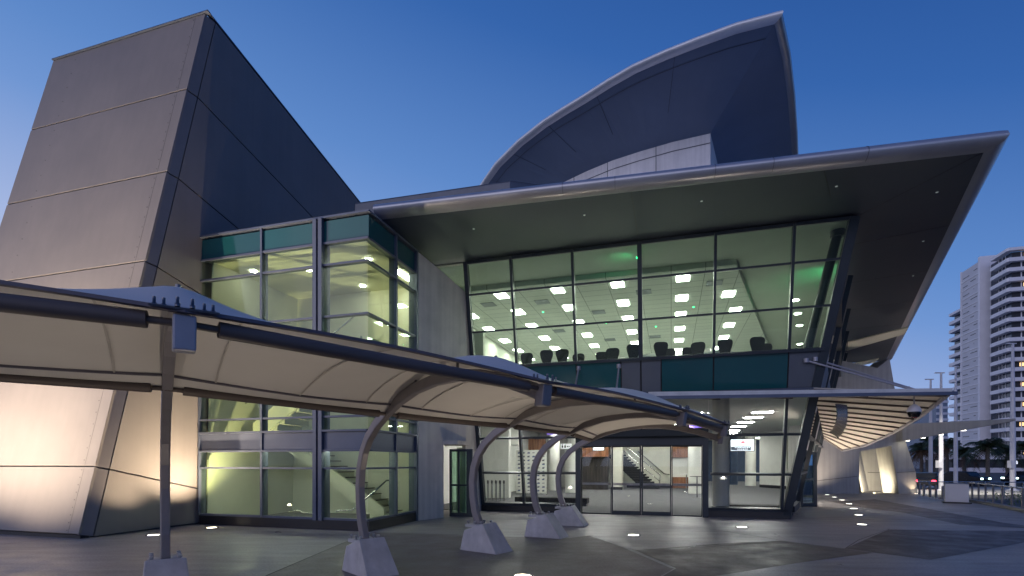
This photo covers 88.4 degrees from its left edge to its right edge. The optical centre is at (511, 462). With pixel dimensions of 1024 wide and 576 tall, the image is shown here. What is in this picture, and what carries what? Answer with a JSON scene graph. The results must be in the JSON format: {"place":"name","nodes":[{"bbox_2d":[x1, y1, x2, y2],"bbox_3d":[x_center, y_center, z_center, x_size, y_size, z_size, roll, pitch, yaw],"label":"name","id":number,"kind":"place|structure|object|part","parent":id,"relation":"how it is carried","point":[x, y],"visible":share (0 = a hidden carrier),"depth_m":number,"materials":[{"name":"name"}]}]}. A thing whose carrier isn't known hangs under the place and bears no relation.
{"place":"outdoors","nodes":[
{"label":"outdoors","id":0,"kind":"place"},
{"bbox_2d":[0,9,359,538],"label":"tower","id":1,"kind":"structure","parent":0,"point":[151,155],"depth_m":14.73,"materials":[{"name":"grey metal"}]},
{"bbox_2d":[0,490,1023,575],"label":"plaza pavement","id":2,"kind":"structure","parent":0,"point":[222,550],"depth_m":11.89,"materials":[{"name":"concrete"}]},
{"bbox_2d":[198,209,418,531],"bbox_3d":[-5.713,-2.340,16.032,5.550,8.180,4.010,0,0,17],"label":"stairwell","id":3,"kind":"object","parent":2,"relation":"on","point":[353,274],"visible":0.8,"depth_m":15.26,"materials":[{"name":"clear glass"}]},
{"bbox_2d":[0,280,729,575],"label":"fabric walkway canopy","id":4,"kind":"object","parent":2,"relation":"on","point":[167,341],"visible":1,"depth_m":5.97,"materials":[{"name":"fabric"}]},
{"bbox_2d":[267,533,673,575],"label":"brown paving","id":5,"kind":"structure","parent":2,"relation":"on","point":[428,554],"depth_m":9.53,"materials":[{"name":"concrete"}]},
{"bbox_2d":[266,532,458,575],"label":"paving joint","id":6,"kind":"object","parent":5,"relation":"on","point":[327,549],"visible":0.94,"depth_m":9.80,"materials":[{"name":"grey concrete"}]},
{"bbox_2d":[512,573,533,575],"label":"ground uplight","id":7,"kind":"object","parent":5,"relation":"on","point":[522,574],"visible":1,"depth_m":8.20,"materials":[{"name":"silver metal"}]},
{"bbox_2d":[589,535,673,567],"bbox_3d":[2.290,1.741,10.777,0.141,0.001,4.161,0,0,-11],"label":"paving joint","id":8,"kind":"object","parent":5,"relation":"on","point":[669,566],"visible":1,"depth_m":10.02,"materials":[{"name":"grey concrete"}]},
{"bbox_2d":[355,130,1009,520],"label":"building","id":9,"kind":"structure","parent":2,"relation":"on","point":[835,256],"depth_m":16.91,"materials":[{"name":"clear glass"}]},
{"bbox_2d":[449,449,472,516],"bbox_3d":[-1.656,0.650,17.204,0.800,2.200,0.080,0,0,17],"label":"glass door","id":10,"kind":"structure","parent":9,"relation":"in","point":[469,451],"depth_m":17.19,"materials":[{"name":"glass"}]},
{"bbox_2d":[487,480,488,500],"bbox_3d":[-1.012,1.234,22.138,0.200,1.000,0.195,0,0,0],"label":"queue post","id":11,"kind":"object","parent":9,"relation":"on","point":[487,490],"visible":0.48,"depth_m":22.12,"materials":[{"name":"black metal"}]},
{"bbox_2d":[491,480,492,500],"bbox_3d":[-0.840,1.234,22.086,0.200,1.000,0.195,0,0,0],"label":"queue post","id":12,"kind":"object","parent":9,"relation":"on","point":[491,490],"visible":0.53,"depth_m":22.07,"materials":[{"name":"black metal"}]},
{"bbox_2d":[495,480,496,500],"bbox_3d":[-0.667,1.234,22.034,0.200,1.000,0.195,0,0,0],"label":"queue post","id":13,"kind":"object","parent":9,"relation":"on","point":[496,490],"visible":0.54,"depth_m":22.02,"materials":[{"name":"black metal"}]},
{"bbox_2d":[503,480,504,500],"bbox_3d":[-0.341,1.234,22.249,0.200,1.000,0.195,0,0,0],"label":"queue post","id":14,"kind":"object","parent":9,"relation":"on","point":[503,490],"visible":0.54,"depth_m":22.23,"materials":[{"name":"black metal"}]},
{"bbox_2d":[521,353,532,363],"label":"banquet chair","id":15,"kind":"object","parent":9,"relation":"on","point":[526,358],"visible":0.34,"depth_m":20.44,"materials":[{"name":"black fabric"}]},
{"bbox_2d":[516,450,547,493],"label":"media wall","id":16,"kind":"structure","parent":9,"relation":"on","point":[529,457],"depth_m":29.33,"materials":[{"name":"white paint"}]},
{"bbox_2d":[540,350,552,362],"bbox_3d":[1.327,-3.768,20.181,0.500,0.996,0.550,0,0,5],"label":"banquet chair","id":17,"kind":"object","parent":9,"relation":"on","point":[546,356],"visible":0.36,"depth_m":19.93,"materials":[{"name":"black fabric"}]},
{"bbox_2d":[515,496,588,505],"bbox_3d":[1.631,1.567,21.653,3.000,0.333,0.600,0,0,17],"label":"lobby bench","id":18,"kind":"object","parent":9,"relation":"on","point":[585,501],"visible":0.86,"depth_m":21.35,"materials":[{"name":"black fabric"}]},
{"bbox_2d":[556,349,568,361],"bbox_3d":[1.920,-3.768,19.988,0.500,0.996,0.550,0,0,9],"label":"banquet chair","id":19,"kind":"object","parent":9,"relation":"on","point":[562,355],"visible":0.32,"depth_m":19.74,"materials":[{"name":"black fabric"}]},
{"bbox_2d":[561,444,571,448],"bbox_3d":[2.557,-1.410,24.927,0.520,1.480,0.056,0,0,17],"label":"hanging sign","id":20,"kind":"object","parent":9,"relation":"hanging from","point":[565,446],"visible":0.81,"depth_m":24.92,"materials":[{"name":"white"}]},
{"bbox_2d":[572,353,584,360],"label":"banquet chair","id":21,"kind":"object","parent":9,"relation":"on","point":[581,356],"visible":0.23,"depth_m":20.52,"materials":[{"name":"black fabric"}]},
{"bbox_2d":[592,447,604,450],"bbox_3d":[4.417,-1.383,26.900,0.610,1.535,0.064,0,0,17],"label":"display screen","id":22,"kind":"object","parent":9,"relation":"hanging from","point":[599,449],"visible":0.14,"depth_m":26.86,"materials":[{"name":"white"}]},
{"bbox_2d":[596,352,607,359],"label":"banquet chair","id":23,"kind":"object","parent":9,"relation":"on","point":[601,355],"visible":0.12,"depth_m":20.24,"materials":[{"name":"black fabric"}]},
{"bbox_2d":[606,348,619,358],"bbox_3d":[3.805,-3.768,19.799,0.500,0.996,0.551,0,0,16],"label":"banquet chair","id":24,"kind":"object","parent":9,"relation":"on","point":[612,353],"visible":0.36,"depth_m":19.56,"materials":[{"name":"black fabric"}]},
{"bbox_2d":[612,446,640,514],"bbox_3d":[3.841,0.585,17.711,0.970,2.310,0.050,0,0,17],"label":"sliding door","id":25,"kind":"structure","parent":9,"relation":"in","point":[613,511],"depth_m":17.69,"materials":[{"name":"black glass"}]},
{"bbox_2d":[626,344,637,357],"bbox_3d":[4.370,-3.768,19.161,0.500,0.996,0.551,0,0,2],"label":"banquet chair","id":26,"kind":"object","parent":9,"relation":"on","point":[632,350],"visible":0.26,"depth_m":18.91,"materials":[{"name":"black fabric"}]},
{"bbox_2d":[480,10,797,358],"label":"auditorium","id":27,"kind":"structure","parent":9,"relation":"on","point":[725,94],"depth_m":29.81,"materials":[{"name":"silver metal"}]},
{"bbox_2d":[625,354,655,357],"bbox_3d":[5.086,-3.651,20.296,1.667,0.760,1.667,0,0,-34],"label":"banquet table","id":28,"kind":"object","parent":9,"relation":"on","point":[648,355],"visible":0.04,"depth_m":19.49,"materials":[{"name":"white fabric"}]},
{"bbox_2d":[642,446,670,515],"bbox_3d":[4.775,0.585,17.429,0.950,2.310,0.050,0,0,17],"label":"sliding door","id":29,"kind":"structure","parent":9,"relation":"in","point":[653,513],"depth_m":17.41,"materials":[{"name":"black glass"}]},
{"bbox_2d":[654,342,667,355],"bbox_3d":[5.280,-3.768,18.816,0.500,0.996,0.550,0,0,8],"label":"banquet chair","id":30,"kind":"object","parent":9,"relation":"on","point":[660,348],"visible":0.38,"depth_m":18.57,"materials":[{"name":"black fabric"}]},
{"bbox_2d":[665,348,675,355],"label":"banquet chair","id":31,"kind":"object","parent":9,"relation":"on","point":[670,351],"visible":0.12,"depth_m":19.63,"materials":[{"name":"black fabric"}]},
{"bbox_2d":[682,347,692,354],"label":"banquet chair","id":32,"kind":"object","parent":9,"relation":"on","point":[686,351],"visible":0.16,"depth_m":19.44,"materials":[{"name":"black fabric"}]},
{"bbox_2d":[689,476,700,497],"bbox_3d":[9.201,1.194,26.197,0.720,1.080,0.720,0,0,0],"label":"bar table","id":33,"kind":"object","parent":9,"relation":"on","point":[696,486],"visible":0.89,"depth_m":26.17,"materials":[{"name":"metal"}]},
{"bbox_2d":[691,342,704,353],"bbox_3d":[6.698,-3.768,18.820,0.500,0.996,0.550,0,0,32],"label":"banquet chair","id":34,"kind":"object","parent":9,"relation":"on","point":[697,347],"visible":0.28,"depth_m":18.60,"materials":[{"name":"black fabric"}]},
{"bbox_2d":[717,339,732,352],"bbox_3d":[7.433,-3.768,18.402,0.500,0.996,0.550,0,0,20],"label":"banquet chair","id":35,"kind":"object","parent":9,"relation":"on","point":[724,345],"visible":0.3,"depth_m":18.17,"materials":[{"name":"black fabric"}]},
{"bbox_2d":[730,415,753,450],"bbox_3d":[10.318,-1.335,23.613,1.010,1.630,0.180,0,0,17],"label":"sign","id":36,"kind":"object","parent":9,"relation":"hanging from","point":[742,444],"visible":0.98,"depth_m":23.63,"materials":[{"name":"white plastic"}]},
{"bbox_2d":[750,337,764,350],"bbox_3d":[8.338,-3.768,18.081,0.500,0.996,0.550,0,0,6],"label":"banquet chair","id":37,"kind":"object","parent":9,"relation":"on","point":[757,343],"visible":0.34,"depth_m":17.84,"materials":[{"name":"black fabric"}]},
{"bbox_2d":[730,504,794,514],"bbox_3d":[8.443,1.581,17.924,2.000,0.303,0.600,0,0,17],"label":"lobby bench","id":38,"kind":"object","parent":9,"relation":"on","point":[752,505],"visible":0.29,"depth_m":17.74,"materials":[{"name":"black fabric"}]},
{"bbox_2d":[575,357,957,450],"bbox_3d":[11.713,-1.888,18.845,18.953,2.544,8.201,0,0,-34],"label":"canopy","id":39,"kind":"object","parent":9,"relation":"attached to","point":[850,419],"visible":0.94,"depth_m":16.35,"materials":[{"name":"metal"}]},
{"bbox_2d":[906,396,921,417],"bbox_3d":[11.142,-1.574,14.600,0.340,0.660,0.340,0,0,0],"label":"dome camera","id":40,"kind":"object","parent":39,"relation":"hanging from","point":[913,410],"visible":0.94,"depth_m":14.51,"materials":[{"name":"paint"}]},
{"bbox_2d":[763,343,771,349],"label":"banquet chair","id":41,"kind":"object","parent":9,"relation":"on","point":[767,346],"visible":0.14,"depth_m":18.80,"materials":[{"name":"black fabric"}]},
{"bbox_2d":[794,439,811,502],"bbox_3d":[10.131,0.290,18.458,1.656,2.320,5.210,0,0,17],"label":"window pane","id":42,"kind":"structure","parent":9,"relation":"in","point":[809,442],"depth_m":19.43,"materials":[{"name":"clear glass"}]},
{"bbox_2d":[800,452,816,506],"bbox_3d":[11.831,0.650,21.037,0.764,2.200,0.174,0,0,-9],"label":"side door","id":43,"kind":"structure","parent":9,"relation":"in","point":[814,504],"depth_m":21.02,"materials":[{"name":"black glass"}]},
{"bbox_2d":[808,446,819,490],"bbox_3d":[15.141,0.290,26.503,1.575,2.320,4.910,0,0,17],"label":"window pane","id":44,"kind":"structure","parent":9,"relation":"in","point":[818,446],"depth_m":27.28,"materials":[{"name":"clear glass"}]},
{"bbox_2d":[810,407,818,436],"bbox_3d":[10.293,-1.525,17.992,0.293,1.310,5.096,0,0,32],"label":"window pane","id":45,"kind":"structure","parent":9,"relation":"in","point":[816,412],"depth_m":18.91,"materials":[{"name":"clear glass"}]},
{"bbox_2d":[815,420,820,440],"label":"window pane","id":46,"kind":"structure","parent":9,"relation":"in","point":[819,426],"depth_m":22.71,"materials":[{"name":"grey glass"}]},
{"bbox_2d":[827,316,838,370],"bbox_3d":[10.526,-4.125,17.324,0.365,1.650,5.154,0,0,32],"label":"window pane","id":47,"kind":"structure","parent":9,"relation":"in","point":[837,322],"depth_m":18.29,"materials":[{"name":"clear glass"}]},
{"bbox_2d":[829,339,838,386],"bbox_3d":[13.072,-4.125,21.412,0.365,1.650,5.051,0,0,32],"label":"window pane","id":48,"kind":"structure","parent":9,"relation":"in","point":[837,348],"depth_m":22.00,"materials":[{"name":"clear glass"}]},
{"bbox_2d":[832,362,838,387],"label":"window pane","id":49,"kind":"structure","parent":9,"relation":"in","point":[838,362],"depth_m":26.14,"materials":[{"name":"black glass"}]},
{"bbox_2d":[841,344,846,365],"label":"window pane","id":50,"kind":"structure","parent":9,"relation":"in","point":[844,356],"depth_m":30.07,"materials":[{"name":"black glass"}]},
{"bbox_2d":[841,324,847,356],"bbox_3d":[15.687,-5.800,24.938,0.376,1.700,4.852,0,0,32],"label":"window pane","id":51,"kind":"structure","parent":9,"relation":"in","point":[847,324],"depth_m":25.78,"materials":[{"name":"black glass"}]},
{"bbox_2d":[842,292,849,335],"bbox_3d":[13.223,-5.800,20.982,0.376,1.700,5.059,0,0,32],"label":"window pane","id":52,"kind":"structure","parent":9,"relation":"in","point":[847,306],"depth_m":21.49,"materials":[{"name":"black glass"}]},
{"bbox_2d":[842,255,851,310],"bbox_3d":[10.676,-5.800,16.893,0.376,1.700,5.163,0,0,32],"label":"window pane","id":53,"kind":"structure","parent":9,"relation":"in","point":[849,269],"depth_m":17.71,"materials":[{"name":"black glass"}]},
{"bbox_2d":[636,541,870,575],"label":"dark paving","id":54,"kind":"structure","parent":2,"relation":"on","point":[714,559],"depth_m":9.94,"materials":[{"name":"grey concrete"}]},
{"bbox_2d":[647,520,887,547],"bbox_3d":[6.267,1.741,14.454,6.007,0.001,4.536,0,0,45],"label":"paving joint","id":55,"kind":"object","parent":2,"relation":"on","point":[797,542],"visible":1,"depth_m":12.22,"materials":[{"name":"grey concrete"}]},
{"bbox_2d":[792,507,904,517],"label":"pale paving","id":56,"kind":"structure","parent":2,"relation":"on","point":[848,512],"depth_m":18.19,"materials":[{"name":"grey concrete"}]},
{"bbox_2d":[788,358,916,493],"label":"leaning wall","id":57,"kind":"structure","parent":2,"relation":"on","point":[885,465],"depth_m":30.00,"materials":[{"name":"beige concrete"}]},
{"bbox_2d":[917,483,920,494],"bbox_3d":[22.471,1.425,29.059,0.180,0.650,0.176,0,0,0],"label":"bollard","id":58,"kind":"object","parent":2,"relation":"on","point":[919,488],"visible":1,"depth_m":29.02,"materials":[{"name":"metal"}]},
{"bbox_2d":[835,499,1023,527],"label":"dark paving","id":59,"kind":"structure","parent":2,"relation":"on","point":[923,512],"depth_m":18.19,"materials":[{"name":"grey concrete"}]},
{"bbox_2d":[845,529,1023,559],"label":"dark paving","id":60,"kind":"structure","parent":2,"relation":"on","point":[929,544],"depth_m":11.56,"materials":[{"name":"grey concrete"}]},
{"bbox_2d":[941,486,943,499],"bbox_3d":[20.632,1.425,25.241,0.180,0.650,0.176,0,0,0],"label":"bollard","id":61,"kind":"object","parent":2,"relation":"on","point":[942,492],"visible":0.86,"depth_m":25.20,"materials":[{"name":"silver metal"}]},
{"bbox_2d":[942,483,971,503],"bbox_3d":[19.374,1.317,22.967,0.960,0.858,0.650,0,0,36],"label":"cabinet","id":62,"kind":"object","parent":2,"relation":"on","point":[958,493],"visible":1,"depth_m":22.75,"materials":[{"name":"metal"}]},
{"bbox_2d":[969,499,1023,512],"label":"kerb","id":63,"kind":"structure","parent":2,"relation":"on","point":[1010,507],"depth_m":20.66,"materials":[{"name":"grey concrete"}]},
{"bbox_2d":[969,482,1023,507],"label":"railing","id":64,"kind":"object","parent":63,"relation":"on","point":[1002,486],"visible":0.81,"depth_m":21.59,"materials":[{"name":"metal"}]},
{"bbox_2d":[0,0,1023,450],"label":"sky","id":65,"kind":"structure","parent":0,"point":[400,98],"materials":[{"name":"blue"}]},
{"bbox_2d":[896,419,1015,441],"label":"walkway roof","id":66,"kind":"structure","parent":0,"point":[913,431],"depth_m":28.44,"materials":[{"name":"beige"}]},
{"bbox_2d":[915,469,1022,506],"bbox_3d":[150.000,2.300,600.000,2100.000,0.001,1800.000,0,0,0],"label":"ground","id":67,"kind":"structure","parent":0,"point":[995,477],"depth_m":37.22,"materials":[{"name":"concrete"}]},
{"bbox_2d":[906,435,938,468],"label":"distant block","id":68,"kind":"structure","parent":67,"relation":"on","point":[910,442],"depth_m":212.65,"materials":[{"name":"concrete"}]},
{"bbox_2d":[908,442,938,471],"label":"palm tree","id":69,"kind":"object","parent":67,"relation":"on","point":[921,449],"visible":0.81,"depth_m":63.83,"materials":[{"name":"green plant"}]},
{"bbox_2d":[919,436,945,471],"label":"palm tree","id":70,"kind":"object","parent":67,"relation":"on","point":[927,441],"visible":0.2,"depth_m":69.82,"materials":[{"name":"green plant"}]},
{"bbox_2d":[918,398,948,440],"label":"distant block","id":71,"kind":"structure","parent":67,"relation":"on","point":[935,415],"depth_m":300.00,"materials":[{"name":"concrete"}]},
{"bbox_2d":[928,438,961,472],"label":"palm tree","id":72,"kind":"object","parent":67,"relation":"on","point":[948,444],"visible":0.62,"depth_m":65.71,"materials":[{"name":"green plant"}]},
{"bbox_2d":[950,366,958,482],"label":"lamp post","id":73,"kind":"object","parent":67,"relation":"on","point":[955,466],"visible":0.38,"depth_m":49.30,"materials":[{"name":"grey metal"}]},
{"bbox_2d":[937,471,990,485],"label":"car","id":74,"kind":"object","parent":67,"relation":"on","point":[969,476],"visible":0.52,"depth_m":52.94,"materials":[{"name":"paint"}]},
{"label":"window","id":75,"kind":"part","parent":74,"relation":"part of","materials":[{"name":"black glass"}]},
{"bbox_2d":[948,446,979,482],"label":"palm tree","id":76,"kind":"object","parent":67,"relation":"on","point":[961,452],"visible":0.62,"depth_m":59.82,"materials":[{"name":"green plant"}]},
{"bbox_2d":[916,481,1023,497],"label":"railing","id":77,"kind":"object","parent":67,"relation":"on","point":[978,482],"visible":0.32,"depth_m":35.19,"materials":[{"name":"silver metal"}]},
{"bbox_2d":[958,437,1009,483],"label":"palm tree","id":78,"kind":"object","parent":67,"relation":"on","point":[984,446],"visible":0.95,"depth_m":55.88,"materials":[{"name":"green plant"}]},
{"bbox_2d":[949,246,1023,454],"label":"apartment tower","id":79,"kind":"structure","parent":67,"relation":"on","point":[987,322],"depth_m":176.38,"materials":[{"name":"white concrete"}]},
{"bbox_2d":[1002,252,1021,452],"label":"balconies","id":80,"kind":"structure","parent":79,"relation":"in","point":[1021,252],"depth_m":168.54,"materials":[{"name":"concrete"}]},
{"bbox_2d":[980,490,1020,506],"bbox_3d":[25.264,1.739,23.059,2.886,1.058,7.406,0,0,-41],"label":"hedge","id":81,"kind":"object","parent":67,"relation":"on","point":[1008,498],"visible":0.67,"depth_m":24.78,"materials":[{"name":"green plant"}]},
{"bbox_2d":[990,444,1023,474],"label":"palm tree","id":82,"kind":"object","parent":67,"relation":"on","point":[1007,453],"visible":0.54,"depth_m":59.86,"materials":[{"name":"green plant"}]},
{"bbox_2d":[1000,471,1023,484],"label":"car","id":83,"kind":"object","parent":67,"relation":"on","point":[1019,476],"visible":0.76,"depth_m":54.55,"materials":[{"name":"paint"}]},
{"bbox_2d":[1009,441,1023,467],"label":"palm tree","id":84,"kind":"object","parent":67,"relation":"on","point":[1021,444],"visible":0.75,"depth_m":58.16,"materials":[{"name":"green plant"}]},
{"bbox_2d":[917,487,1020,494],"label":"pale footpath","id":85,"kind":"structure","parent":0,"point":[989,490],"depth_m":42.06,"materials":[{"name":"grey concrete"}]},
{"bbox_2d":[916,472,937,488],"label":"car","id":86,"kind":"object","parent":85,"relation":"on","point":[926,476],"visible":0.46,"depth_m":45.68,"materials":[{"name":"paint"}]},
{"bbox_2d":[925,379,933,486],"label":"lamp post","id":87,"kind":"object","parent":85,"relation":"on","point":[930,461],"visible":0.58,"depth_m":49.28,"materials":[{"name":"grey metal"}]},
{"bbox_2d":[934,372,944,490],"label":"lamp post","id":88,"kind":"object","parent":85,"relation":"on","point":[940,464],"visible":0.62,"depth_m":43.59,"materials":[{"name":"white metal"}]},
{"bbox_2d":[1006,343,1018,490],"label":"lamp post","id":89,"kind":"object","parent":85,"relation":"on","point":[1011,464],"visible":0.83,"depth_m":43.59,"materials":[{"name":"grey metal"}]},
{"bbox_2d":[923,455,1023,472],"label":"podium building","id":90,"kind":"structure","parent":0,"point":[994,469],"depth_m":125.78,"materials":[{"name":"concrete"}]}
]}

